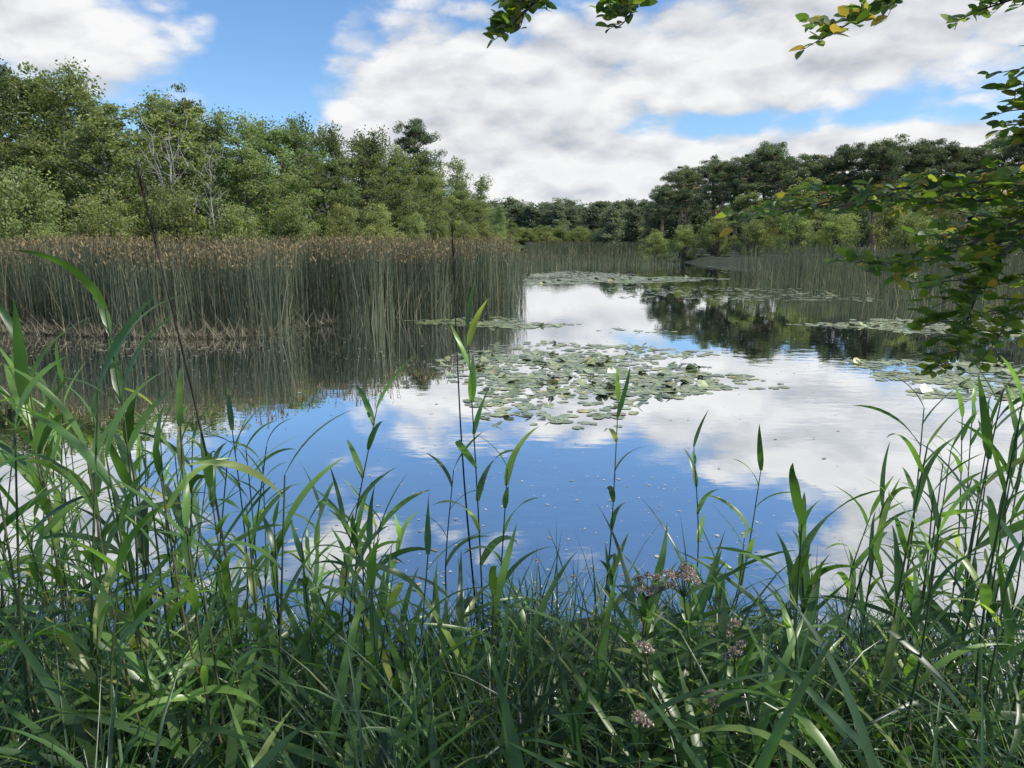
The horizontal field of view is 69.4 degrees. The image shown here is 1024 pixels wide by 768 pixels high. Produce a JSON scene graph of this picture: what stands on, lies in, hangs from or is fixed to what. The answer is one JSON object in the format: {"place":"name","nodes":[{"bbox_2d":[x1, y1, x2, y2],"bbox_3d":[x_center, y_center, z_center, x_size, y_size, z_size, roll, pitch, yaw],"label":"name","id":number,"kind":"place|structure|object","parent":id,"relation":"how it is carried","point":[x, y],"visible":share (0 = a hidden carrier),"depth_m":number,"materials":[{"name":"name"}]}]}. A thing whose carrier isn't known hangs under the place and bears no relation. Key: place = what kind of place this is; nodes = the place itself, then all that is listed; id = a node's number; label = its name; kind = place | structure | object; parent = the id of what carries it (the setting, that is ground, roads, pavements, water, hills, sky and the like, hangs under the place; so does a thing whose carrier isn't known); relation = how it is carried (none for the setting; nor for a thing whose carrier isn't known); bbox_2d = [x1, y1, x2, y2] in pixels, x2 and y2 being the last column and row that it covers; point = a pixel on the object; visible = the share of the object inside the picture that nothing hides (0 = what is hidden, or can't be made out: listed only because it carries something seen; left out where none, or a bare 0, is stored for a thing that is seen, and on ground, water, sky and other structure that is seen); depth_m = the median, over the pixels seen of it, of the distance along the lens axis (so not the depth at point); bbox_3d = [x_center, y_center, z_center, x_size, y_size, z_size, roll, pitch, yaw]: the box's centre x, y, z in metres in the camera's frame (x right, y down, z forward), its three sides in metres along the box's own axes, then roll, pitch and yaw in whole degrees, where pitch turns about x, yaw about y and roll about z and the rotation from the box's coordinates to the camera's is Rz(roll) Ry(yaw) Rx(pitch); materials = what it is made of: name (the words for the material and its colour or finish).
{"place":"outdoors","nodes":[
{"label":"outdoors","id":0,"kind":"place"},
{"bbox_2d":[0,247,1023,697],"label":"pond water","id":1,"kind":"structure","parent":0,"point":[814,413],"depth_m":8.45,"materials":[{"name":"blue liquid"}]},
{"bbox_2d":[0,307,341,339],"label":"reed litter","id":2,"kind":"object","parent":1,"relation":"in","point":[139,331],"visible":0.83,"depth_m":16.47,"materials":[{"name":"plant"}]},
{"bbox_2d":[185,384,287,653],"bbox_3d":[-1.292,0.777,3.439,0.450,1.540,0.255,-8,14,-34],"label":"common reed","id":3,"kind":"object","parent":1,"relation":"in","point":[230,414],"visible":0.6,"depth_m":3.37,"materials":[{"name":"green plant"}]},
{"bbox_2d":[0,229,522,336],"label":"bulrush stand","id":4,"kind":"object","parent":1,"relation":"in","point":[272,286],"visible":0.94,"depth_m":18.23,"materials":[{"name":"green plant"}]},
{"bbox_2d":[393,433,488,621],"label":"common reed","id":5,"kind":"object","parent":1,"relation":"in","point":[460,544],"visible":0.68,"depth_m":3.64,"materials":[{"name":"green plant"}]},
{"bbox_2d":[404,317,578,329],"bbox_3d":[-0.639,-1.624,19.100,4.214,0.099,2.665,9,14,37],"label":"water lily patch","id":6,"kind":"object","parent":1,"relation":"on","point":[502,323],"visible":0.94,"depth_m":18.94,"materials":[{"name":"plant"}]},
{"bbox_2d":[476,243,538,307],"bbox_3d":[-0.101,-4.106,26.853,2.263,2.130,8.899,0,11,0],"label":"bulrush stand","id":7,"kind":"object","parent":1,"relation":"in","point":[511,286],"visible":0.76,"depth_m":24.80,"materials":[{"name":"plant"}]},
{"bbox_2d":[523,240,649,252],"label":"bulrush stand","id":8,"kind":"object","parent":1,"relation":"in","point":[579,247],"visible":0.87,"depth_m":100.19,"materials":[{"name":"plant"}]},
{"bbox_2d":[511,251,684,273],"bbox_3d":[1.993,-9.057,53.902,13.999,1.240,23.690,9,14,37],"label":"bulrush stand","id":9,"kind":"object","parent":1,"relation":"in","point":[541,262],"visible":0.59,"depth_m":56.59,"materials":[{"name":"plant"}]},
{"bbox_2d":[429,340,789,428],"bbox_3d":[1.344,-0.268,12.244,5.665,0.125,7.483,0,11,0],"label":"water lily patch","id":10,"kind":"object","parent":1,"relation":"on","point":[587,362],"visible":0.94,"depth_m":11.62,"materials":[{"name":"green plant"}]},
{"bbox_2d":[522,271,730,284],"bbox_3d":[3.403,-5.770,39.722,11.836,0.148,12.569,-9,15,-39],"label":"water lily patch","id":11,"kind":"object","parent":1,"relation":"on","point":[626,280],"visible":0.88,"depth_m":38.28,"materials":[{"name":"plant"}]},
{"bbox_2d":[729,239,1023,313],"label":"bulrush stand","id":12,"kind":"object","parent":1,"relation":"in","point":[838,275],"visible":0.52,"depth_m":32.37,"materials":[{"name":"green plant"}]},
{"bbox_2d":[793,317,1023,337],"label":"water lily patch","id":13,"kind":"object","parent":1,"relation":"on","point":[864,325],"visible":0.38,"depth_m":18.44,"materials":[{"name":"plant"}]},
{"bbox_2d":[839,357,1023,400],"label":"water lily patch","id":14,"kind":"object","parent":1,"relation":"on","point":[928,390],"visible":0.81,"depth_m":11.63,"materials":[{"name":"green plant"}]},
{"bbox_2d":[0,241,1023,767],"bbox_3d":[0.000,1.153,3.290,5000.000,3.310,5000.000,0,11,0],"label":"ground","id":15,"kind":"structure","parent":0,"point":[708,259],"depth_m":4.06,"materials":[{"name":"green plant"}]},
{"bbox_2d":[0,58,63,238],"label":"birch tree","id":16,"kind":"object","parent":15,"relation":"on","point":[7,114],"visible":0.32,"depth_m":41.59,"materials":[{"name":"green plant"}]},
{"bbox_2d":[0,164,84,246],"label":"willow bush","id":17,"kind":"object","parent":15,"relation":"on","point":[21,205],"visible":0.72,"depth_m":31.37,"materials":[{"name":"green plant"}]},
{"bbox_2d":[0,62,97,235],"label":"oak tree","id":18,"kind":"object","parent":15,"relation":"on","point":[28,104],"visible":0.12,"depth_m":46.33,"materials":[{"name":"green plant"}]},
{"bbox_2d":[0,133,103,246],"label":"alder tree","id":19,"kind":"object","parent":15,"relation":"on","point":[25,147],"visible":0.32,"depth_m":34.61,"materials":[{"name":"green plant"}]},
{"bbox_2d":[0,298,110,682],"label":"common reed","id":20,"kind":"object","parent":15,"relation":"on","point":[18,384],"visible":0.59,"depth_m":2.49,"materials":[{"name":"green plant"}]},
{"bbox_2d":[2,55,126,235],"bbox_3d":[-27.300,-13.287,44.787,6.630,13.199,6.647,-4,12,-18],"label":"birch tree","id":21,"kind":"object","parent":15,"relation":"on","point":[67,86],"visible":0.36,"depth_m":43.98,"materials":[{"name":"green plant"}]},
{"bbox_2d":[0,303,141,645],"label":"common reed","id":22,"kind":"object","parent":15,"relation":"on","point":[47,430],"visible":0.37,"depth_m":2.80,"materials":[{"name":"green plant"}]},
{"bbox_2d":[0,423,188,729],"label":"common reed","id":23,"kind":"object","parent":15,"relation":"on","point":[87,554],"visible":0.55,"depth_m":2.32,"materials":[{"name":"green plant"}]},
{"bbox_2d":[27,97,166,241],"bbox_3d":[-19.734,-9.324,35.839,5.753,8.330,5.825,-2,12,-12],"label":"alder tree","id":24,"kind":"object","parent":15,"relation":"on","point":[99,122],"visible":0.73,"depth_m":34.85,"materials":[{"name":"green plant"}]},
{"bbox_2d":[60,82,148,234],"bbox_3d":[-25.090,-12.771,46.565,5.195,11.309,5.208,4,12,17],"label":"birch tree","id":25,"kind":"object","parent":15,"relation":"on","point":[106,161],"visible":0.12,"depth_m":45.59,"materials":[{"name":"green plant"}]},
{"bbox_2d":[59,188,151,248],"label":"willow bush","id":26,"kind":"object","parent":15,"relation":"on","point":[104,225],"visible":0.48,"depth_m":32.24,"materials":[{"name":"green plant"}]},
{"bbox_2d":[10,250,209,665],"bbox_3d":[-1.415,0.515,2.701,0.758,1.982,0.505,11,15,43],"label":"common reed","id":27,"kind":"object","parent":15,"relation":"on","point":[117,384],"visible":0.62,"depth_m":2.68,"materials":[{"name":"green plant"}]},
{"bbox_2d":[115,86,185,236],"bbox_3d":[-23.502,-13.449,48.353,5.040,11.629,5.622,-8,14,-34],"label":"birch tree","id":28,"kind":"object","parent":15,"relation":"on","point":[151,99],"visible":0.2,"depth_m":47.58,"materials":[{"name":"green plant"}]},
{"bbox_2d":[113,180,220,249],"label":"willow bush","id":29,"kind":"object","parent":15,"relation":"on","point":[177,223],"visible":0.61,"depth_m":33.86,"materials":[{"name":"green plant"}]},
{"bbox_2d":[99,97,269,246],"bbox_3d":[-16.583,-10.262,38.809,6.850,9.022,7.544,3,12,17],"label":"alder tree","id":30,"kind":"object","parent":15,"relation":"on","point":[159,123],"visible":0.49,"depth_m":37.66,"materials":[{"name":"green plant"}]},
{"bbox_2d":[123,83,245,247],"bbox_3d":[-22.640,-14.386,51.606,7.976,12.162,7.243,2,11,8],"label":"oak tree","id":31,"kind":"object","parent":15,"relation":"on","point":[186,104],"visible":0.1,"depth_m":49.73,"materials":[{"name":"green plant"}]},
{"bbox_2d":[133,162,248,704],"bbox_3d":[-1.147,0.328,2.723,0.264,2.222,0.058,0,11,0],"label":"dead reed","id":32,"kind":"object","parent":15,"relation":"on","point":[143,187],"visible":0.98,"depth_m":2.61,"materials":[{"name":"brown plant"}]},
{"bbox_2d":[151,369,247,650],"bbox_3d":[-1.226,0.728,2.864,0.294,1.536,0.623,-3,12,-13],"label":"common reed","id":33,"kind":"object","parent":15,"relation":"on","point":[179,409],"visible":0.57,"depth_m":2.82,"materials":[{"name":"green plant"}]},
{"bbox_2d":[185,103,248,244],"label":"birch tree","id":34,"kind":"object","parent":15,"relation":"on","point":[216,127],"visible":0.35,"depth_m":49.63,"materials":[{"name":"green plant"}]},
{"bbox_2d":[202,202,270,261],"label":"willow bush","id":35,"kind":"object","parent":15,"relation":"on","point":[237,219],"visible":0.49,"depth_m":35.42,"materials":[{"name":"green plant"}]},
{"bbox_2d":[194,134,304,244],"bbox_3d":[-13.771,-9.371,38.873,5.696,7.081,5.768,-1,11,-3],"label":"alder tree","id":36,"kind":"object","parent":15,"relation":"on","point":[248,152],"visible":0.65,"depth_m":38.40,"materials":[{"name":"green plant"}]},
{"bbox_2d":[218,108,291,239],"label":"birch tree","id":37,"kind":"object","parent":15,"relation":"on","point":[248,131],"visible":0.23,"depth_m":50.55,"materials":[{"name":"green plant"}]},
{"bbox_2d":[257,193,320,254],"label":"willow bush","id":38,"kind":"object","parent":15,"relation":"on","point":[293,223],"visible":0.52,"depth_m":37.28,"materials":[{"name":"green plant"}]},
{"bbox_2d":[238,123,345,247],"bbox_3d":[-12.819,-10.680,42.400,6.361,8.404,6.098,-2,11,-8],"label":"alder tree","id":39,"kind":"object","parent":15,"relation":"on","point":[277,141],"visible":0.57,"depth_m":41.75,"materials":[{"name":"green plant"}]},
{"bbox_2d":[269,114,335,238],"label":"birch tree","id":40,"kind":"object","parent":15,"relation":"on","point":[295,146],"visible":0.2,"depth_m":55.62,"materials":[{"name":"green plant"}]},
{"bbox_2d":[265,151,367,241],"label":"alder tree","id":41,"kind":"object","parent":15,"relation":"on","point":[336,167],"visible":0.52,"depth_m":44.21,"materials":[{"name":"green plant"}]},
{"bbox_2d":[314,120,363,234],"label":"birch tree","id":42,"kind":"object","parent":15,"relation":"on","point":[332,144],"visible":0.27,"depth_m":57.93,"materials":[{"name":"green plant"}]},
{"bbox_2d":[318,202,375,254],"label":"willow bush","id":43,"kind":"object","parent":15,"relation":"on","point":[345,226],"visible":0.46,"depth_m":39.78,"materials":[{"name":"green plant"}]},
{"bbox_2d":[303,358,410,684],"bbox_3d":[-0.709,0.690,3.384,0.483,1.674,0.503,-7,13,-32],"label":"common reed","id":44,"kind":"object","parent":15,"relation":"on","point":[345,571],"visible":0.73,"depth_m":3.36,"materials":[{"name":"green plant"}]},
{"bbox_2d":[313,551,436,736],"bbox_3d":[-0.473,1.028,2.450,0.229,1.014,0.605,-7,13,-32],"label":"common reed","id":45,"kind":"object","parent":15,"relation":"on","point":[394,595],"visible":0.53,"depth_m":2.46,"materials":[{"name":"green plant"}]},
{"bbox_2d":[329,146,426,240],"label":"alder tree","id":46,"kind":"object","parent":15,"relation":"on","point":[366,171],"visible":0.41,"depth_m":47.78,"materials":[{"name":"green plant"}]},
{"bbox_2d":[354,125,402,235],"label":"birch tree","id":47,"kind":"object","parent":15,"relation":"on","point":[374,146],"visible":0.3,"depth_m":61.04,"materials":[{"name":"green plant"}]},
{"bbox_2d":[352,201,407,244],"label":"willow bush","id":48,"kind":"object","parent":15,"relation":"on","point":[377,226],"visible":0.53,"depth_m":42.72,"materials":[{"name":"green plant"}]},
{"bbox_2d":[379,142,426,235],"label":"birch tree","id":49,"kind":"object","parent":15,"relation":"on","point":[398,155],"visible":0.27,"depth_m":63.35,"materials":[{"name":"green plant"}]},
{"bbox_2d":[357,166,454,244],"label":"alder tree","id":50,"kind":"object","parent":15,"relation":"on","point":[395,179],"visible":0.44,"depth_m":51.88,"materials":[{"name":"green plant"}]},
{"bbox_2d":[385,118,447,193],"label":"pine tree","id":51,"kind":"object","parent":15,"relation":"on","point":[414,136],"visible":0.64,"depth_m":67.25,"materials":[{"name":"green plant"}]},
{"bbox_2d":[403,149,455,241],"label":"oak tree","id":52,"kind":"object","parent":15,"relation":"on","point":[425,168],"visible":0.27,"depth_m":67.25,"materials":[{"name":"green plant"}]},
{"bbox_2d":[399,169,464,238],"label":"alder tree","id":53,"kind":"object","parent":15,"relation":"on","point":[433,184],"visible":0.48,"depth_m":57.76,"materials":[{"name":"green plant"}]},
{"bbox_2d":[420,184,490,244],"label":"alder tree","id":54,"kind":"object","parent":15,"relation":"on","point":[465,207],"visible":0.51,"depth_m":61.77,"materials":[{"name":"green plant"}]},
{"bbox_2d":[440,155,478,236],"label":"birch tree","id":55,"kind":"object","parent":15,"relation":"on","point":[458,169],"visible":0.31,"depth_m":73.26,"materials":[{"name":"green plant"}]},
{"bbox_2d":[447,218,480,644],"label":"dead reed","id":56,"kind":"object","parent":15,"relation":"on","point":[453,253],"visible":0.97,"depth_m":3.43,"materials":[{"name":"brown plant"}]},
{"bbox_2d":[433,278,517,630],"bbox_3d":[-0.180,0.503,3.470,0.267,1.977,0.710,4,12,18],"label":"common reed","id":57,"kind":"object","parent":15,"relation":"on","point":[466,453],"visible":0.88,"depth_m":3.38,"materials":[{"name":"green plant"}]},
{"bbox_2d":[464,426,547,654],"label":"common reed","id":58,"kind":"object","parent":15,"relation":"on","point":[510,465],"visible":0.67,"depth_m":3.27,"materials":[{"name":"green plant"}]},
{"bbox_2d":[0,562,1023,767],"bbox_3d":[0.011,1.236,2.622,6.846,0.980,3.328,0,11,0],"label":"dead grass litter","id":59,"kind":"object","parent":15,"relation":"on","point":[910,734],"visible":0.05,"depth_m":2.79,"materials":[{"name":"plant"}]},
{"bbox_2d":[0,297,1023,767],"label":"reed bed","id":60,"kind":"object","parent":15,"relation":"on","point":[228,599],"visible":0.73,"depth_m":2.41,"materials":[{"name":"green plant"}]},
{"bbox_2d":[0,500,1023,767],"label":"reed leaves","id":61,"kind":"object","parent":15,"relation":"on","point":[772,684],"visible":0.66,"depth_m":2.16,"materials":[{"name":"green plant"}]},
{"bbox_2d":[127,168,1023,242],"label":"distant forest","id":62,"kind":"object","parent":15,"relation":"on","point":[571,214],"visible":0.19,"depth_m":180.81,"materials":[{"name":"green plant"}]},
{"bbox_2d":[492,225,682,243],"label":"shore scrub","id":63,"kind":"object","parent":15,"relation":"on","point":[541,234],"visible":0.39,"depth_m":157.88,"materials":[{"name":"green plant"}]},
{"bbox_2d":[590,206,626,251],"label":"pine tree","id":64,"kind":"object","parent":15,"relation":"on","point":[610,229],"visible":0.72,"depth_m":104.43,"materials":[{"name":"green plant"}]},
{"bbox_2d":[603,367,647,619],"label":"common reed","id":65,"kind":"object","parent":15,"relation":"on","point":[611,489],"visible":0.87,"depth_m":3.74,"materials":[{"name":"green plant"}]},
{"bbox_2d":[613,206,647,243],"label":"pine tree","id":66,"kind":"object","parent":15,"relation":"on","point":[631,230],"visible":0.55,"depth_m":107.46,"materials":[{"name":"green plant"}]},
{"bbox_2d":[601,710,677,767],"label":"hemp agrimony","id":67,"kind":"object","parent":15,"relation":"on","point":[637,731],"visible":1,"depth_m":1.86,"materials":[{"name":"green plant"}]},
{"bbox_2d":[610,572,679,728],"bbox_3d":[0.398,0.899,2.269,0.147,0.688,0.152,-10,15,-42],"label":"hemp agrimony","id":68,"kind":"object","parent":15,"relation":"on","point":[652,590],"visible":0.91,"depth_m":2.21,"materials":[{"name":"green plant"}]},
{"bbox_2d":[613,639,682,767],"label":"hemp agrimony","id":69,"kind":"object","parent":15,"relation":"on","point":[646,659],"visible":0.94,"depth_m":2.07,"materials":[{"name":"green plant"}]},
{"bbox_2d":[636,232,675,261],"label":"willow bush","id":70,"kind":"object","parent":15,"relation":"on","point":[656,244],"visible":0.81,"depth_m":65.71,"materials":[{"name":"green plant"}]},
{"bbox_2d":[642,186,688,231],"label":"pine tree","id":71,"kind":"object","parent":15,"relation":"on","point":[666,193],"visible":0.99,"depth_m":80.46,"materials":[{"name":"green plant"}]},
{"bbox_2d":[660,223,700,259],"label":"willow bush","id":72,"kind":"object","parent":15,"relation":"on","point":[684,238],"visible":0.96,"depth_m":64.53,"materials":[{"name":"green plant"}]},
{"bbox_2d":[659,166,713,249],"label":"pine tree","id":73,"kind":"object","parent":15,"relation":"on","point":[686,178],"visible":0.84,"depth_m":81.86,"materials":[{"name":"green plant"}]},
{"bbox_2d":[653,561,722,765],"bbox_3d":[0.518,0.882,2.200,0.174,0.729,0.146,11,16,44],"label":"hemp agrimony","id":74,"kind":"object","parent":15,"relation":"on","point":[687,573],"visible":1,"depth_m":2.17,"materials":[{"name":"green plant"}]},
{"bbox_2d":[677,411,740,604],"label":"common reed","id":75,"kind":"object","parent":15,"relation":"on","point":[699,507],"visible":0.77,"depth_m":4.03,"materials":[{"name":"green plant"}]},
{"bbox_2d":[674,689,751,767],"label":"hemp agrimony","id":76,"kind":"object","parent":15,"relation":"on","point":[726,704],"visible":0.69,"depth_m":1.93,"materials":[{"name":"green plant"}]},
{"bbox_2d":[691,216,739,256],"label":"willow bush","id":77,"kind":"object","parent":15,"relation":"on","point":[712,235],"visible":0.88,"depth_m":63.45,"materials":[{"name":"green plant"}]},
{"bbox_2d":[690,159,755,246],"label":"pine tree","id":78,"kind":"object","parent":15,"relation":"on","point":[718,173],"visible":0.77,"depth_m":79.43,"materials":[{"name":"green plant"}]},
{"bbox_2d":[700,638,767,753],"bbox_3d":[0.621,0.968,2.083,0.142,0.569,0.161,11,16,43],"label":"hemp agrimony","id":79,"kind":"object","parent":15,"relation":"on","point":[732,651],"visible":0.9,"depth_m":2.04,"materials":[{"name":"green plant"}]},
{"bbox_2d":[709,423,789,611],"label":"common reed","id":80,"kind":"object","parent":15,"relation":"on","point":[760,457],"visible":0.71,"depth_m":3.92,"materials":[{"name":"green plant"}]},
{"bbox_2d":[716,154,786,251],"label":"pine tree","id":81,"kind":"object","parent":15,"relation":"on","point":[754,167],"visible":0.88,"depth_m":77.65,"materials":[{"name":"green plant"}]},
{"bbox_2d":[723,189,779,251],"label":"oak tree","id":82,"kind":"object","parent":15,"relation":"on","point":[754,196],"visible":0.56,"depth_m":69.71,"materials":[{"name":"green plant"}]},
{"bbox_2d":[482,0,1023,378],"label":"overhanging beech tree","id":83,"kind":"object","parent":15,"relation":"on","point":[988,227],"visible":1,"depth_m":2.91,"materials":[{"name":"green plant"}]},
{"bbox_2d":[733,219,777,255],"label":"willow bush","id":84,"kind":"object","parent":15,"relation":"on","point":[759,239],"visible":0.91,"depth_m":61.51,"materials":[{"name":"green plant"}]},
{"bbox_2d":[745,143,821,250],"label":"pine tree","id":85,"kind":"object","parent":15,"relation":"on","point":[769,153],"visible":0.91,"depth_m":77.84,"materials":[{"name":"green plant"}]},
{"bbox_2d":[770,207,820,256],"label":"willow bush","id":86,"kind":"object","parent":15,"relation":"on","point":[799,225],"visible":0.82,"depth_m":59.47,"materials":[{"name":"green plant"}]},
{"bbox_2d":[773,530,820,766],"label":"common reed","id":87,"kind":"object","parent":15,"relation":"on","point":[792,570],"visible":0.38,"depth_m":2.24,"materials":[{"name":"green plant"}]},
{"bbox_2d":[763,177,831,251],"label":"oak tree","id":88,"kind":"object","parent":15,"relation":"on","point":[803,193],"visible":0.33,"depth_m":67.71,"materials":[{"name":"green plant"}]},
{"bbox_2d":[778,157,844,246],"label":"pine tree","id":89,"kind":"object","parent":15,"relation":"on","point":[812,166],"visible":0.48,"depth_m":78.02,"materials":[{"name":"green plant"}]},
{"bbox_2d":[815,209,864,256],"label":"willow bush","id":90,"kind":"object","parent":15,"relation":"on","point":[838,229],"visible":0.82,"depth_m":58.39,"materials":[{"name":"green plant"}]},
{"bbox_2d":[809,142,877,241],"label":"pine tree","id":91,"kind":"object","parent":15,"relation":"on","point":[842,160],"visible":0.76,"depth_m":77.16,"materials":[{"name":"green plant"}]},
{"bbox_2d":[849,139,912,250],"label":"pine tree","id":92,"kind":"object","parent":15,"relation":"on","point":[882,161],"visible":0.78,"depth_m":75.32,"materials":[{"name":"green plant"}]},
{"bbox_2d":[865,198,917,256],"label":"willow bush","id":93,"kind":"object","parent":15,"relation":"on","point":[886,222],"visible":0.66,"depth_m":56.32,"materials":[{"name":"green plant"}]},
{"bbox_2d":[885,210,941,256],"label":"willow bush","id":94,"kind":"object","parent":15,"relation":"on","point":[913,225],"visible":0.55,"depth_m":45.77,"materials":[{"name":"green plant"}]},
{"bbox_2d":[883,153,950,210],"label":"pine tree","id":95,"kind":"object","parent":15,"relation":"on","point":[914,162],"visible":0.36,"depth_m":77.13,"materials":[{"name":"green plant"}]},
{"bbox_2d":[853,372,985,614],"bbox_3d":[1.828,0.694,3.456,0.377,1.542,0.550,-2,12,-12],"label":"common reed","id":96,"kind":"object","parent":15,"relation":"on","point":[912,491],"visible":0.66,"depth_m":3.39,"materials":[{"name":"green plant"}]},
{"bbox_2d":[905,141,997,243],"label":"pine tree","id":97,"kind":"object","parent":15,"relation":"on","point":[954,150],"visible":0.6,"depth_m":77.62,"materials":[{"name":"green plant"}]},
{"bbox_2d":[899,343,1023,708],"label":"common reed","id":98,"kind":"object","parent":15,"relation":"on","point":[988,434],"visible":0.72,"depth_m":2.91,"materials":[{"name":"green plant"}]},
{"bbox_2d":[947,146,1009,244],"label":"pine tree","id":99,"kind":"object","parent":15,"relation":"on","point":[976,152],"visible":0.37,"depth_m":78.70,"materials":[{"name":"green plant"}]},
{"bbox_2d":[940,388,1023,680],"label":"common reed","id":100,"kind":"object","parent":15,"relation":"on","point":[960,605],"visible":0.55,"depth_m":3.12,"materials":[{"name":"green plant"}]},
{"bbox_2d":[0,0,1023,220],"label":"sky","id":101,"kind":"structure","parent":0,"point":[565,106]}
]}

